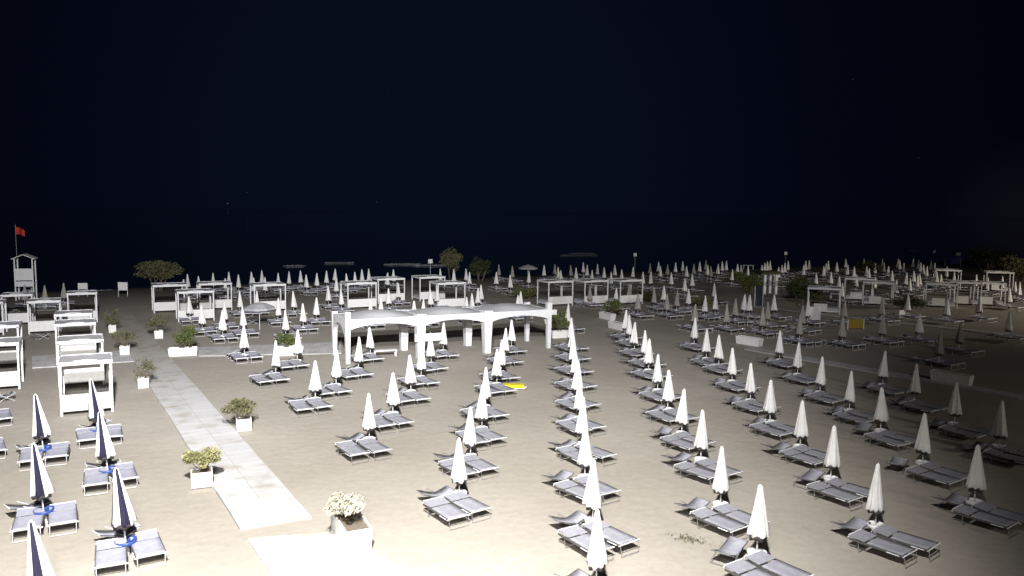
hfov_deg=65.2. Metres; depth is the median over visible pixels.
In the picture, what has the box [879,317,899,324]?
sunbed
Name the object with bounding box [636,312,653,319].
sunbed
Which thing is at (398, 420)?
sunbed
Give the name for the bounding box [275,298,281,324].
closed parasol
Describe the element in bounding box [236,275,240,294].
closed parasol
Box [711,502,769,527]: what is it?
sunbed
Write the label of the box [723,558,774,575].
sunbed
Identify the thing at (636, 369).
folding chair
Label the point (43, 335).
folding chair
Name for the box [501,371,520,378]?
sunbed
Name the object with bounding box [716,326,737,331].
sunbed
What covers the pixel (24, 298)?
closed parasol
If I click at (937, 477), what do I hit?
sunbed
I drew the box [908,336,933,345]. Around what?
sunbed
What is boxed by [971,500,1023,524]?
sunbed
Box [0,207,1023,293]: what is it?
sea water
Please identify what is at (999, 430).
closed parasol
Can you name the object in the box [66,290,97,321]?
cabana
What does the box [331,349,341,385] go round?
closed parasol
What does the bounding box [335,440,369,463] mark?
sunbed
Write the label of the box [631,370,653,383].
sunbed
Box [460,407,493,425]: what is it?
sunbed
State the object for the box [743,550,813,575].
sunbed
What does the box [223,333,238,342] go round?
sunbed
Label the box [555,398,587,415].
sunbed
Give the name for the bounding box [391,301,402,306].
sunbed
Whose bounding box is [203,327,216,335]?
sunbed
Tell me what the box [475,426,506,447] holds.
sunbed
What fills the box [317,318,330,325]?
sunbed
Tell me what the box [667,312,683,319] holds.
sunbed
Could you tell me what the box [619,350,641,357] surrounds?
sunbed
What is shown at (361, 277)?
closed parasol
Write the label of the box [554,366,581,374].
sunbed
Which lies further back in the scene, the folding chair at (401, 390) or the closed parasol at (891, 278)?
the closed parasol at (891, 278)
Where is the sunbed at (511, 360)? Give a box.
[506,356,523,367]
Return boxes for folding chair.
[0,391,14,400]
[4,498,50,515]
[15,438,50,455]
[31,333,49,339]
[78,419,110,433]
[84,458,121,467]
[92,522,140,539]
[253,369,274,376]
[283,395,308,399]
[335,432,365,446]
[341,365,357,369]
[360,408,386,419]
[383,387,406,393]
[416,485,454,501]
[433,452,465,466]
[448,423,475,435]
[458,400,477,414]
[541,469,573,486]
[547,364,567,371]
[547,439,577,454]
[548,510,588,528]
[549,351,567,358]
[550,377,569,386]
[550,413,575,423]
[552,391,575,402]
[554,568,589,575]
[606,331,621,338]
[613,347,629,354]
[617,357,636,364]
[624,368,642,376]
[630,386,652,395]
[640,404,665,417]
[648,426,673,439]
[660,452,692,467]
[674,497,709,518]
[677,342,690,348]
[687,354,703,363]
[708,378,725,387]
[710,536,747,565]
[722,395,742,406]
[742,417,767,428]
[755,357,773,364]
[760,441,791,456]
[773,372,792,380]
[782,326,794,331]
[782,336,794,343]
[793,468,825,489]
[796,388,813,399]
[821,339,837,345]
[821,406,846,417]
[830,516,870,538]
[850,422,872,437]
[854,381,876,390]
[862,336,874,343]
[883,456,908,473]
[889,396,912,408]
[898,334,911,340]
[913,356,928,363]
[928,418,947,431]
[931,493,969,512]
[960,441,990,454]
[986,333,998,339]
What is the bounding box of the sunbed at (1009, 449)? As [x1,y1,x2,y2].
[996,445,1023,456]
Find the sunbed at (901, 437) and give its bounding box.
[878,429,916,443]
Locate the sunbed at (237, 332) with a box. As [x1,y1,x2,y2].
[232,330,246,338]
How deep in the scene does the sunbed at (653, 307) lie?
80.70 m
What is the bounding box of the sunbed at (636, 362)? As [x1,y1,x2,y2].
[628,360,654,368]
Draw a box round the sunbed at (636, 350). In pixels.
[629,348,654,353]
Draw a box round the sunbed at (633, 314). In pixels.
[629,313,644,316]
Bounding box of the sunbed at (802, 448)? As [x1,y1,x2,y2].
[792,444,840,458]
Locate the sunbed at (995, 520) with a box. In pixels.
[952,504,1018,538]
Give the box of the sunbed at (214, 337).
[209,334,224,343]
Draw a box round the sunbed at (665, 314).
[658,313,676,319]
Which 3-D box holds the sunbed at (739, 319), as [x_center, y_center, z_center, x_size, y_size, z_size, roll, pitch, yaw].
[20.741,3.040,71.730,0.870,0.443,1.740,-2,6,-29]
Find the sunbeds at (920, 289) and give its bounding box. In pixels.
[189,269,1023,310]
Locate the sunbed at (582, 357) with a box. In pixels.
[565,354,590,364]
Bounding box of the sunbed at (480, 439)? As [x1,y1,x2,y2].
[455,430,489,451]
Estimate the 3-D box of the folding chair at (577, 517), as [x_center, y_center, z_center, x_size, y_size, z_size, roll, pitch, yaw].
[1.781,7.371,25.222,1.196,0.455,0.649,-3,7,-32]
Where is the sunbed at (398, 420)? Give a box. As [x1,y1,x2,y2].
[381,412,414,430]
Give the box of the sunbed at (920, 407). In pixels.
[899,401,939,418]
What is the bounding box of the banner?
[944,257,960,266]
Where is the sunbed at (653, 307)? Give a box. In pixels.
[646,306,662,312]
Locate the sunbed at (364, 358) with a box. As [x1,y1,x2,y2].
[350,355,371,365]
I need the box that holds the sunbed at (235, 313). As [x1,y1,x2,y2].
[230,311,240,314]
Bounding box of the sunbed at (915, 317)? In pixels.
[900,314,917,320]
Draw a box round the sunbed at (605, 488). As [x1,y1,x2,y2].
[573,474,620,503]
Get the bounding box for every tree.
[133,259,184,291]
[438,248,462,279]
[467,256,490,281]
[507,286,539,298]
[636,290,659,301]
[691,296,721,306]
[722,270,749,282]
[737,273,762,293]
[781,274,822,308]
[854,260,882,274]
[885,295,930,309]
[965,245,1014,272]
[989,255,1023,284]
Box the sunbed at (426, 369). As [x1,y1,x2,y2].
[413,364,435,375]
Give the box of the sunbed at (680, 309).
[675,308,691,313]
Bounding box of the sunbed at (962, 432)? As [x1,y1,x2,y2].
[938,424,985,442]
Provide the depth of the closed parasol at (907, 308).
76.53 m
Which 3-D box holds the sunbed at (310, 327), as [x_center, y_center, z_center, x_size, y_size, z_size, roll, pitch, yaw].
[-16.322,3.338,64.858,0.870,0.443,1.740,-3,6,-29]
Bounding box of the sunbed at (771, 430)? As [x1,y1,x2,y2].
[749,422,791,441]
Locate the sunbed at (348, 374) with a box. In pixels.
[340,369,358,382]
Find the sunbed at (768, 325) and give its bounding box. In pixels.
[757,323,777,330]
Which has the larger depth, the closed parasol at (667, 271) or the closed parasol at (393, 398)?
the closed parasol at (667, 271)
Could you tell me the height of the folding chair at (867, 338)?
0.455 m
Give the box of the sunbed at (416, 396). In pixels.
[402,390,430,406]
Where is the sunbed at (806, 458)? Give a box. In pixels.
[779,448,827,470]
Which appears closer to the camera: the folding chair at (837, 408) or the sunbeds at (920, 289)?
the folding chair at (837, 408)
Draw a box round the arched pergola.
[331,302,556,363]
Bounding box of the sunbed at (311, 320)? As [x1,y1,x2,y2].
[307,318,319,322]
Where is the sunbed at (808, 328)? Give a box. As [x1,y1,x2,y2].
[802,326,819,334]
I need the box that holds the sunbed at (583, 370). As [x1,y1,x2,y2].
[566,366,593,377]
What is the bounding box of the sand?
[0,260,1023,575]
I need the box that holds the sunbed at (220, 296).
[216,295,226,299]
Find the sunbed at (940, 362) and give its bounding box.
[926,359,958,370]
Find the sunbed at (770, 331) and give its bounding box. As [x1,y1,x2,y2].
[763,329,782,336]
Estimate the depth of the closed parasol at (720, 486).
26.34 m
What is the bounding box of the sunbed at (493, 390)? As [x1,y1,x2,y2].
[474,385,503,399]
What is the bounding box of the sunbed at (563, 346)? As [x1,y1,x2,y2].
[555,344,577,352]
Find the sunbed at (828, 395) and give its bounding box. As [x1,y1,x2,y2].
[813,391,850,406]
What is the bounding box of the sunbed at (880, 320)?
[871,318,890,324]
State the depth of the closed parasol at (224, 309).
65.76 m
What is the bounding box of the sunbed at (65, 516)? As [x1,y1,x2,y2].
[46,501,78,536]
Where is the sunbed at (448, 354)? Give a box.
[437,350,458,360]
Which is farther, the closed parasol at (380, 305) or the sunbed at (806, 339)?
the closed parasol at (380, 305)
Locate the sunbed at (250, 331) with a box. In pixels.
[246,329,258,337]
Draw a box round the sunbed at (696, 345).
[690,343,714,352]
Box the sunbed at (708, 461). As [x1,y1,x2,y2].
[694,458,742,484]
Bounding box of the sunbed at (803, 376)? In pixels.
[793,373,826,386]
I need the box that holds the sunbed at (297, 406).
[288,399,313,416]
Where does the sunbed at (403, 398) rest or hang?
on the sand
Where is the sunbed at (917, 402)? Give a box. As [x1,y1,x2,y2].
[909,399,948,415]
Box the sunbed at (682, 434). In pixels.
[673,431,714,452]
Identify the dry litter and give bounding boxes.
[666,531,715,546]
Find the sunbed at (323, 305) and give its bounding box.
[320,304,332,310]
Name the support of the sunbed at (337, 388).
on the sand
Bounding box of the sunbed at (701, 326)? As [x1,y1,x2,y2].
[697,325,712,332]
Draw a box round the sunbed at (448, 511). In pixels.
[422,496,470,529]
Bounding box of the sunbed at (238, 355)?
[229,352,247,363]
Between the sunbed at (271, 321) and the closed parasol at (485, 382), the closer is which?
the closed parasol at (485, 382)
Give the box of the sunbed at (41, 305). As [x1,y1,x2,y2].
[35,304,44,310]
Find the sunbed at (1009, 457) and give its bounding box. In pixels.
[983,448,1023,463]
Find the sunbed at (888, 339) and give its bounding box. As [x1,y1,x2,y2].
[879,337,903,346]
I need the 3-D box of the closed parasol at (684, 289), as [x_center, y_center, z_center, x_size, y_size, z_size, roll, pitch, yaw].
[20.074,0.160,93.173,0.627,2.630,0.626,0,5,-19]
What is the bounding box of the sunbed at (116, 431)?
[106,424,122,444]
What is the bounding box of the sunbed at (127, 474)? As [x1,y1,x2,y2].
[110,462,138,488]
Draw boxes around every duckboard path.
[722,302,1023,335]
[744,347,1023,399]
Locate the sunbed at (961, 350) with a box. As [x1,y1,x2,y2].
[948,347,977,357]
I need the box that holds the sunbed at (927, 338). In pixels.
[916,336,937,342]
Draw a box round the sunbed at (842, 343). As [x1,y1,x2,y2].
[832,341,858,350]
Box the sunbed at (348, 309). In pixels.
[343,307,354,312]
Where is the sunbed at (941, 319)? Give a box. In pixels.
[937,318,959,325]
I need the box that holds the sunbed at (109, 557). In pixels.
[93,537,128,575]
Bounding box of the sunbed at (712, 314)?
[706,313,723,316]
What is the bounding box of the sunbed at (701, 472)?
[673,461,714,487]
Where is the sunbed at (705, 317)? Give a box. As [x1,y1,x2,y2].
[698,315,712,320]
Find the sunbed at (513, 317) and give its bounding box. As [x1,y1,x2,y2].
[508,316,523,322]
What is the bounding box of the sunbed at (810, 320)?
[805,319,825,326]
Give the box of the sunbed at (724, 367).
[713,364,742,376]
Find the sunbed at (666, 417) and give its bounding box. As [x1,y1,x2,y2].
[646,410,681,427]
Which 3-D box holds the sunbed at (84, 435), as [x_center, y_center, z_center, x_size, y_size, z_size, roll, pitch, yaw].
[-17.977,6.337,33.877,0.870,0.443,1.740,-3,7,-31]
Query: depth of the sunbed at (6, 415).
37.00 m
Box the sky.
[0,0,1023,216]
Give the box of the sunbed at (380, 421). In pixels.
[374,414,395,433]
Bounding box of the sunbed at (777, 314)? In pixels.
[773,313,791,320]
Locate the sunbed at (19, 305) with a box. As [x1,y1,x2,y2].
[14,303,24,308]
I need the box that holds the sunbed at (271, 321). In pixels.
[268,319,280,326]
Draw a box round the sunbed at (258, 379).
[249,374,273,387]
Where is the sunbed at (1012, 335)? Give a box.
[1004,334,1023,339]
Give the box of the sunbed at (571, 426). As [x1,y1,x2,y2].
[555,419,590,439]
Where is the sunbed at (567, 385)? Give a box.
[554,380,584,395]
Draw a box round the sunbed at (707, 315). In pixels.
[702,314,720,321]
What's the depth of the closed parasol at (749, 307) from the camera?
75.04 m
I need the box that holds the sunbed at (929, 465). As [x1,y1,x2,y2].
[919,461,967,487]
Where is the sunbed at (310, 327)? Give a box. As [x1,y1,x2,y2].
[303,325,317,333]
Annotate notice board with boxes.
[78,283,87,296]
[118,282,127,296]
[754,286,763,305]
[808,307,820,319]
[847,319,863,328]
[899,310,905,318]
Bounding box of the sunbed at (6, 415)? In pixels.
[0,408,12,426]
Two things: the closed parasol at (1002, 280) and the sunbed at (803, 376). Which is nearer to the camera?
the sunbed at (803, 376)
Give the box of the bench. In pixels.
[373,349,396,355]
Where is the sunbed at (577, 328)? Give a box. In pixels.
[568,325,584,331]
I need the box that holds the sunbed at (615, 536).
[581,520,639,556]
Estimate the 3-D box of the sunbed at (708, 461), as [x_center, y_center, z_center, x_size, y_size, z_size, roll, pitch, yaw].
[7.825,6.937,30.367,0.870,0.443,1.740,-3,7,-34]
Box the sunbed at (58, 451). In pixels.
[43,441,69,466]
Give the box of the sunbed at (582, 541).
[557,525,614,560]
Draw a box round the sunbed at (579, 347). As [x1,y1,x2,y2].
[566,344,588,353]
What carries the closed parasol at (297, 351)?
on the sand
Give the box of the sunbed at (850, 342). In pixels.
[840,340,865,349]
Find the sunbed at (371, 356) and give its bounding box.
[363,353,384,364]
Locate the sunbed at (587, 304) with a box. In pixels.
[582,303,596,307]
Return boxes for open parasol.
[244,302,274,329]
[518,265,536,269]
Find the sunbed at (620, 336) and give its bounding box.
[611,334,630,339]
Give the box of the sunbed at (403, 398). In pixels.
[386,392,414,408]
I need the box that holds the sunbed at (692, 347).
[680,344,704,353]
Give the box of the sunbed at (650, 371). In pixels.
[643,369,672,382]
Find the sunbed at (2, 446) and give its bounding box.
[0,437,7,458]
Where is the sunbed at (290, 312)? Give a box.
[286,311,296,317]
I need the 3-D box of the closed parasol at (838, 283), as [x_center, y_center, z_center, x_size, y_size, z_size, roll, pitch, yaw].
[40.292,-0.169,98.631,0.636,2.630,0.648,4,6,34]
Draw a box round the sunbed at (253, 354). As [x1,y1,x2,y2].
[245,351,263,362]
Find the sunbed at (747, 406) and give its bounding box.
[731,401,768,417]
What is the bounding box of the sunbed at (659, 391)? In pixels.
[652,389,680,404]
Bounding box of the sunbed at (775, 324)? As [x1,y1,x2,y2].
[766,322,787,329]
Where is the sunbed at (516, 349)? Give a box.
[509,346,526,356]
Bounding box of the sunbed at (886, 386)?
[878,383,908,396]
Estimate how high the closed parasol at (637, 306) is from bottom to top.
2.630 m
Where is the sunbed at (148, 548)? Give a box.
[129,529,167,569]
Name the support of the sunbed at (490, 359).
on the sand
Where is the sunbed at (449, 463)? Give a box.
[438,458,479,484]
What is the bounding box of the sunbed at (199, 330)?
[195,328,204,336]
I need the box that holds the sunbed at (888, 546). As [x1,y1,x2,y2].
[847,528,917,568]
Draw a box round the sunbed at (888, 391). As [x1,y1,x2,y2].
[867,385,903,395]
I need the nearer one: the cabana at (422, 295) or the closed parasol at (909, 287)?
the cabana at (422, 295)
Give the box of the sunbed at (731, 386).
[716,381,745,396]
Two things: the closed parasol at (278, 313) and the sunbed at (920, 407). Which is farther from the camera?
the closed parasol at (278, 313)
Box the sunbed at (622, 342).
[616,340,638,347]
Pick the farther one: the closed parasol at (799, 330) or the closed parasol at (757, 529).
the closed parasol at (799, 330)
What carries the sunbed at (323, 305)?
on the sand
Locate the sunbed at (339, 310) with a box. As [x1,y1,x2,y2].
[332,308,344,312]
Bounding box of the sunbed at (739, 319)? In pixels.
[734,318,753,325]
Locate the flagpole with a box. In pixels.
[15,225,24,256]
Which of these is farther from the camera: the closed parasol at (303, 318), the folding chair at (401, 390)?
the closed parasol at (303, 318)
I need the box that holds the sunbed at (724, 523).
[689,507,747,538]
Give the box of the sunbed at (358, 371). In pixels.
[349,367,372,380]
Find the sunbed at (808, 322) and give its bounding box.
[803,321,820,327]
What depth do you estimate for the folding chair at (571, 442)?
33.42 m
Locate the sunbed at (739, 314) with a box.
[737,313,753,320]
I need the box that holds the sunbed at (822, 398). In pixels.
[804,393,841,407]
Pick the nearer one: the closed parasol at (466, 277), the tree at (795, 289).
the tree at (795, 289)
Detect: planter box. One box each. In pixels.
[108,324,116,332]
[119,345,129,354]
[138,376,148,388]
[154,330,162,338]
[168,346,197,356]
[190,466,212,488]
[235,415,251,431]
[278,345,302,355]
[330,506,372,552]
[551,330,567,338]
[599,311,615,320]
[608,320,623,330]
[736,335,763,346]
[930,369,974,385]
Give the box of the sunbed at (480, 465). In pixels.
[464,453,498,479]
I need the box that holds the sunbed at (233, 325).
[226,322,238,328]
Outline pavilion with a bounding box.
[752,270,783,294]
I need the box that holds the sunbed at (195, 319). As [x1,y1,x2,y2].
[190,317,198,324]
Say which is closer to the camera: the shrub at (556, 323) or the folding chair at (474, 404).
the folding chair at (474, 404)
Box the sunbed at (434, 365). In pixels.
[426,362,447,374]
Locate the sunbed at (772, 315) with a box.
[770,314,785,318]
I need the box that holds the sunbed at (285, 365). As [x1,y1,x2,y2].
[280,360,295,372]
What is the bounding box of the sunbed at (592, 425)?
[570,417,606,435]
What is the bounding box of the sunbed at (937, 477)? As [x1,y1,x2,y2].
[905,465,961,492]
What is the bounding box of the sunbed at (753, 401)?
[744,399,780,415]
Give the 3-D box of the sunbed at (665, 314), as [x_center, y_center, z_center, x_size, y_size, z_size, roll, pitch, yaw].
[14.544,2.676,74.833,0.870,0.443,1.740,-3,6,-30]
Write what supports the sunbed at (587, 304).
on the sand
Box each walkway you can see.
[104,312,310,529]
[247,532,413,575]
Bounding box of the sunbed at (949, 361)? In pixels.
[934,357,965,368]
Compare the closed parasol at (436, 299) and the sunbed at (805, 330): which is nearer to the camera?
the sunbed at (805, 330)
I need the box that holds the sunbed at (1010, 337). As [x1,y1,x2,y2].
[998,334,1023,343]
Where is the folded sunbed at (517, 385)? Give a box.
[499,383,526,388]
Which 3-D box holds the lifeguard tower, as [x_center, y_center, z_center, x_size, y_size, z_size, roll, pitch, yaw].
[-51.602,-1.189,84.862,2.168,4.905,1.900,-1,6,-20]
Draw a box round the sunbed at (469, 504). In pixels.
[443,490,491,522]
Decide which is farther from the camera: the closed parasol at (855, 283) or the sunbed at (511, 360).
the closed parasol at (855, 283)
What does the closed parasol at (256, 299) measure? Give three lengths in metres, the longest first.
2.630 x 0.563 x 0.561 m
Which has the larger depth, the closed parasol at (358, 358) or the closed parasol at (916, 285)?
the closed parasol at (916, 285)
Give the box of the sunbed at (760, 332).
[752,330,773,338]
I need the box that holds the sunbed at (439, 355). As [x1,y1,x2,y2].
[424,351,446,361]
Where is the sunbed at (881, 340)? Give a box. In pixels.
[870,338,896,347]
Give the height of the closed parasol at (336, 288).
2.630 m
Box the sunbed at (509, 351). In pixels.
[494,347,515,355]
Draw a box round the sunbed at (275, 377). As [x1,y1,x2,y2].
[266,372,289,385]
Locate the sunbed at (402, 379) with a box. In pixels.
[397,377,424,390]
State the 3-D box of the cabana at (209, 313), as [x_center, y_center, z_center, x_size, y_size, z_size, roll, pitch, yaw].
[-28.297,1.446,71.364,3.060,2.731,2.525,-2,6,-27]
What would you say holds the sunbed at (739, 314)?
on the sand
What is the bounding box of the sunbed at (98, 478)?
[82,466,109,495]
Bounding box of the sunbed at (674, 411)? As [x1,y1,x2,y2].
[662,408,699,426]
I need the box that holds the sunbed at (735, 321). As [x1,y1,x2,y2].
[730,319,744,325]
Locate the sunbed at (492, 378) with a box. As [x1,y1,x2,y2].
[479,372,507,382]
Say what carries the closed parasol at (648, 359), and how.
on the sand
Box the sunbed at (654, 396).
[638,391,670,405]
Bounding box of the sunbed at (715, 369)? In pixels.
[702,365,731,377]
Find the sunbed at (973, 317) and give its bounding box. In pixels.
[970,316,992,322]
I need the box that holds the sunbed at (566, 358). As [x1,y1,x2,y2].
[555,354,580,363]
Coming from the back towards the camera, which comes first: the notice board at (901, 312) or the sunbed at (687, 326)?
the notice board at (901, 312)
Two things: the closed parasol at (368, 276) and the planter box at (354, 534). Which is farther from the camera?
the closed parasol at (368, 276)
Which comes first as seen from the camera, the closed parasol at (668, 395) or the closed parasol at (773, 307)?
the closed parasol at (668, 395)
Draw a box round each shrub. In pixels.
[102,309,121,324]
[112,330,137,345]
[133,358,156,378]
[145,312,170,330]
[172,324,198,347]
[181,446,221,472]
[220,397,257,420]
[273,333,294,346]
[323,491,366,521]
[551,310,568,330]
[603,298,623,312]
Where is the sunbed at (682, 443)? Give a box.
[659,434,701,456]
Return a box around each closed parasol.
[21,284,27,307]
[27,520,55,575]
[30,443,54,523]
[32,394,51,458]
[42,285,47,308]
[60,283,66,305]
[88,379,105,431]
[95,411,116,481]
[111,467,137,555]
[185,274,190,293]
[186,296,193,322]
[198,305,205,333]
[211,273,215,289]
[218,310,226,340]
[222,301,227,325]
[223,278,226,298]
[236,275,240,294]
[237,291,242,315]
[239,307,246,331]
[239,325,248,359]
[249,272,252,286]
[251,278,256,295]
[254,291,258,314]
[260,270,263,288]
[263,277,267,297]
[271,340,279,372]
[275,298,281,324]
[282,310,289,332]
[287,272,290,289]
[291,291,296,315]
[293,329,302,360]
[298,270,302,288]
[299,303,306,331]
[304,275,308,293]
[308,360,321,398]
[313,297,319,323]
[314,273,318,291]
[324,271,328,289]
[325,286,331,308]
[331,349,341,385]
[332,269,337,280]
[333,278,338,298]
[339,289,343,312]
[354,337,363,370]
[360,269,363,286]
[362,393,375,443]
[366,325,374,353]
[367,269,370,286]
[368,300,372,327]
[378,297,382,308]
[385,273,389,290]
[386,288,391,308]
[386,373,400,417]
[396,283,400,304]
[405,355,416,390]
[416,343,426,379]
[426,332,435,362]
[427,289,433,305]
[434,287,439,305]
[439,322,447,349]
[450,437,467,499]
[452,269,455,286]
[462,406,476,461]
[464,269,467,283]
[467,272,471,290]
[469,293,474,305]
[474,384,488,432]
[475,288,480,303]
[479,285,483,303]
[482,367,490,405]
[491,349,501,382]
[494,272,498,290]
[498,339,506,370]
[503,328,508,356]
[508,275,512,293]
[508,319,515,348]
[510,266,513,279]
[515,295,519,320]
[519,292,522,303]
[526,271,530,285]
[542,265,545,278]
[556,267,559,283]
[565,304,570,327]
[567,317,574,339]
[568,325,575,348]
[568,335,574,365]
[570,346,577,379]
[571,360,582,396]
[574,268,577,283]
[574,377,583,416]
[575,397,588,443]
[577,424,592,483]
[582,459,601,522]
[585,265,588,278]
[586,508,607,575]
[587,285,592,306]
[602,267,605,283]
[613,265,616,275]
[613,288,617,310]
[621,310,627,335]
[626,315,631,341]
[627,282,631,294]
[630,322,638,348]
[634,294,640,318]
[640,330,647,358]
[643,338,653,372]
[648,272,652,289]
[651,288,656,309]
[652,354,662,389]
[661,286,665,306]
[662,370,674,412]
[663,294,669,318]
[665,265,668,279]
[669,272,673,287]
[673,290,679,313]
[675,389,688,437]
[682,279,686,297]
[685,266,688,281]
[685,289,690,308]
[690,274,694,292]
[690,317,698,345]
[691,264,695,278]
[691,304,697,322]
[693,409,708,465]
[701,329,710,360]
[702,295,707,320]
[709,266,712,279]
[712,283,716,296]
[712,293,718,314]
[712,446,729,512]
[714,335,723,367]
[723,305,729,331]
[727,347,736,383]
[730,269,733,285]
[732,299,737,324]
[740,294,746,318]
[745,363,756,403]
[746,295,752,318]
[746,484,769,564]
[759,308,766,335]
[762,380,776,424]
[765,302,770,327]
[770,295,776,318]
[775,330,783,359]
[792,342,801,376]
[793,400,808,451]
[795,314,802,340]
[800,306,805,328]
[805,300,810,324]
[815,356,825,391]
[821,266,825,281]
[823,425,840,484]
[828,272,832,283]
[837,276,840,294]
[838,316,846,347]
[840,300,847,321]
[841,283,844,303]
[844,370,855,412]
[845,265,848,279]
[852,267,855,282]
[853,275,858,286]
[865,463,884,533]
[873,387,888,437]
[877,351,888,386]
[878,298,884,322]
[878,314,886,344]
[885,266,889,280]
[889,271,893,285]
[894,280,898,298]
[903,273,907,289]
[904,295,910,318]
[907,278,911,294]
[908,363,920,405]
[911,271,915,286]
[914,275,918,292]
[914,413,930,467]
[915,314,923,342]
[924,266,928,280]
[934,332,943,365]
[938,274,942,291]
[943,298,950,323]
[944,267,948,281]
[947,382,961,430]
[954,322,963,353]
[965,444,986,512]
[975,296,982,320]
[984,278,988,295]
[990,400,1007,455]
[999,276,1004,291]
[1004,312,1012,340]
[1006,288,1012,309]
[1012,282,1016,300]
[1016,282,1021,301]
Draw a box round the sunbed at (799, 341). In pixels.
[788,338,813,347]
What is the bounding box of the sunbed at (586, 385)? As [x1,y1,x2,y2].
[567,379,597,392]
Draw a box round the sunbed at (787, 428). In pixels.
[766,420,807,440]
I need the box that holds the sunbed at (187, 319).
[179,317,190,325]
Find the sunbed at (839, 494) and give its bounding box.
[806,480,862,510]
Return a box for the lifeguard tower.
[11,253,37,300]
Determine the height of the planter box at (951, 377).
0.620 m
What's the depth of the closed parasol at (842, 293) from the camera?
88.63 m
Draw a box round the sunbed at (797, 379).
[783,375,815,388]
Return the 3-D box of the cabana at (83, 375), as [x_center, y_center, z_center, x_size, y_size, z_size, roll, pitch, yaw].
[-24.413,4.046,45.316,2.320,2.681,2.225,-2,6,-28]
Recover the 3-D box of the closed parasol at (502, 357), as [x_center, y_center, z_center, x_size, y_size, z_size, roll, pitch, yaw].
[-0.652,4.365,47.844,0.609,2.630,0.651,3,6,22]
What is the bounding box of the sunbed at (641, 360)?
[639,359,665,369]
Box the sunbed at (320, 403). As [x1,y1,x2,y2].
[304,397,332,414]
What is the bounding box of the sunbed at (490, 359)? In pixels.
[486,357,510,368]
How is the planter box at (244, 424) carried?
on the sand
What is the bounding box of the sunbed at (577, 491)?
[553,479,602,504]
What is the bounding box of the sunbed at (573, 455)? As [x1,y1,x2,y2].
[555,445,596,469]
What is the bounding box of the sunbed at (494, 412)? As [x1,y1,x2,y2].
[487,405,509,423]
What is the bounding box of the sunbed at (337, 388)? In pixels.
[324,383,351,398]
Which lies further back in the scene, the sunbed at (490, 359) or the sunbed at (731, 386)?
the sunbed at (490, 359)
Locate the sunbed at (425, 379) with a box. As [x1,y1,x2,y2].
[416,375,439,389]
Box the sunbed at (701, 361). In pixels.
[690,358,717,366]
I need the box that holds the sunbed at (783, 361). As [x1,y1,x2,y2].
[776,359,804,370]
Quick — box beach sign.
[428,259,432,274]
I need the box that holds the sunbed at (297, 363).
[287,359,308,371]
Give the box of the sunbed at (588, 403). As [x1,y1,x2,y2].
[568,396,600,412]
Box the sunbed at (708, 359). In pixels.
[702,357,728,363]
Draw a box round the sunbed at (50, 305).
[46,304,55,308]
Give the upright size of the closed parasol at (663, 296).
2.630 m
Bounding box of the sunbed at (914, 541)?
[871,523,940,561]
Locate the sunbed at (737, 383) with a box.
[727,380,760,394]
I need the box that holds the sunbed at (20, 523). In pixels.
[9,505,44,542]
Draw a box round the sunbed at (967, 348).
[955,346,984,355]
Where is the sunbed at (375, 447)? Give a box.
[356,437,391,460]
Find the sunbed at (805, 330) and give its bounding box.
[793,327,815,335]
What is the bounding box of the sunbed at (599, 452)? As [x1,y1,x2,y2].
[574,444,616,465]
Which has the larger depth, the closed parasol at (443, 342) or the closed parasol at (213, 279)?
the closed parasol at (213, 279)
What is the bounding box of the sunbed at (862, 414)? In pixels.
[846,409,886,426]
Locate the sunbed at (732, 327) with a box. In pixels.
[724,325,743,333]
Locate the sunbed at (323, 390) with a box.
[308,385,334,400]
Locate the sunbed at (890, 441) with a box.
[863,432,910,453]
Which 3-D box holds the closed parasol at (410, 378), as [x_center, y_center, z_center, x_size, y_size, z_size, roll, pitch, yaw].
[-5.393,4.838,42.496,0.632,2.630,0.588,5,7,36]
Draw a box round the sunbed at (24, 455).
[17,446,43,470]
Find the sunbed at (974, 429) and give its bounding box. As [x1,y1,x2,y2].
[952,422,996,442]
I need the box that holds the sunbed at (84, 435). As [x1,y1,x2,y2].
[75,427,96,448]
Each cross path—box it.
[32,351,133,368]
[198,342,340,355]
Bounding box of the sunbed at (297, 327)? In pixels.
[291,325,307,331]
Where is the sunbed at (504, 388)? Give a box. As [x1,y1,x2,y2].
[490,382,516,397]
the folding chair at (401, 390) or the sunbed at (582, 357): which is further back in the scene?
the sunbed at (582, 357)
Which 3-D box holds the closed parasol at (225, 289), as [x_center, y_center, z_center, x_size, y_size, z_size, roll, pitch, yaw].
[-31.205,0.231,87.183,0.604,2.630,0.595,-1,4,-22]
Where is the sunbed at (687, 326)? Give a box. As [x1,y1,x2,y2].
[684,325,704,333]
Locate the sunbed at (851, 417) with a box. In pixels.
[832,411,874,428]
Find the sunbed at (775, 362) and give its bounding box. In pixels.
[767,360,792,371]
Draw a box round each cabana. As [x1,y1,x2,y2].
[0,291,35,322]
[0,299,7,334]
[0,320,23,365]
[0,336,23,388]
[26,297,62,334]
[54,309,92,348]
[54,318,96,364]
[56,333,104,384]
[58,352,113,416]
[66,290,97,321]
[151,282,187,312]
[175,288,214,321]
[196,281,231,309]
[249,282,285,309]
[340,280,376,307]
[370,276,404,303]
[411,275,444,300]
[429,280,465,306]
[537,279,573,305]
[572,278,608,305]
[607,278,643,303]
[807,285,841,314]
[844,276,874,298]
[862,280,894,306]
[923,281,958,308]
[933,268,961,289]
[947,280,982,303]
[970,280,1006,304]
[983,270,1014,290]
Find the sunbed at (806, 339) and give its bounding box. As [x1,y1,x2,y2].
[797,337,821,346]
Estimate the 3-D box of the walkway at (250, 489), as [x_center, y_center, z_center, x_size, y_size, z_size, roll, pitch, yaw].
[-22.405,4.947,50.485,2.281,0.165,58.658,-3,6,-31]
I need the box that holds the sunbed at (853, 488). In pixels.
[825,477,869,496]

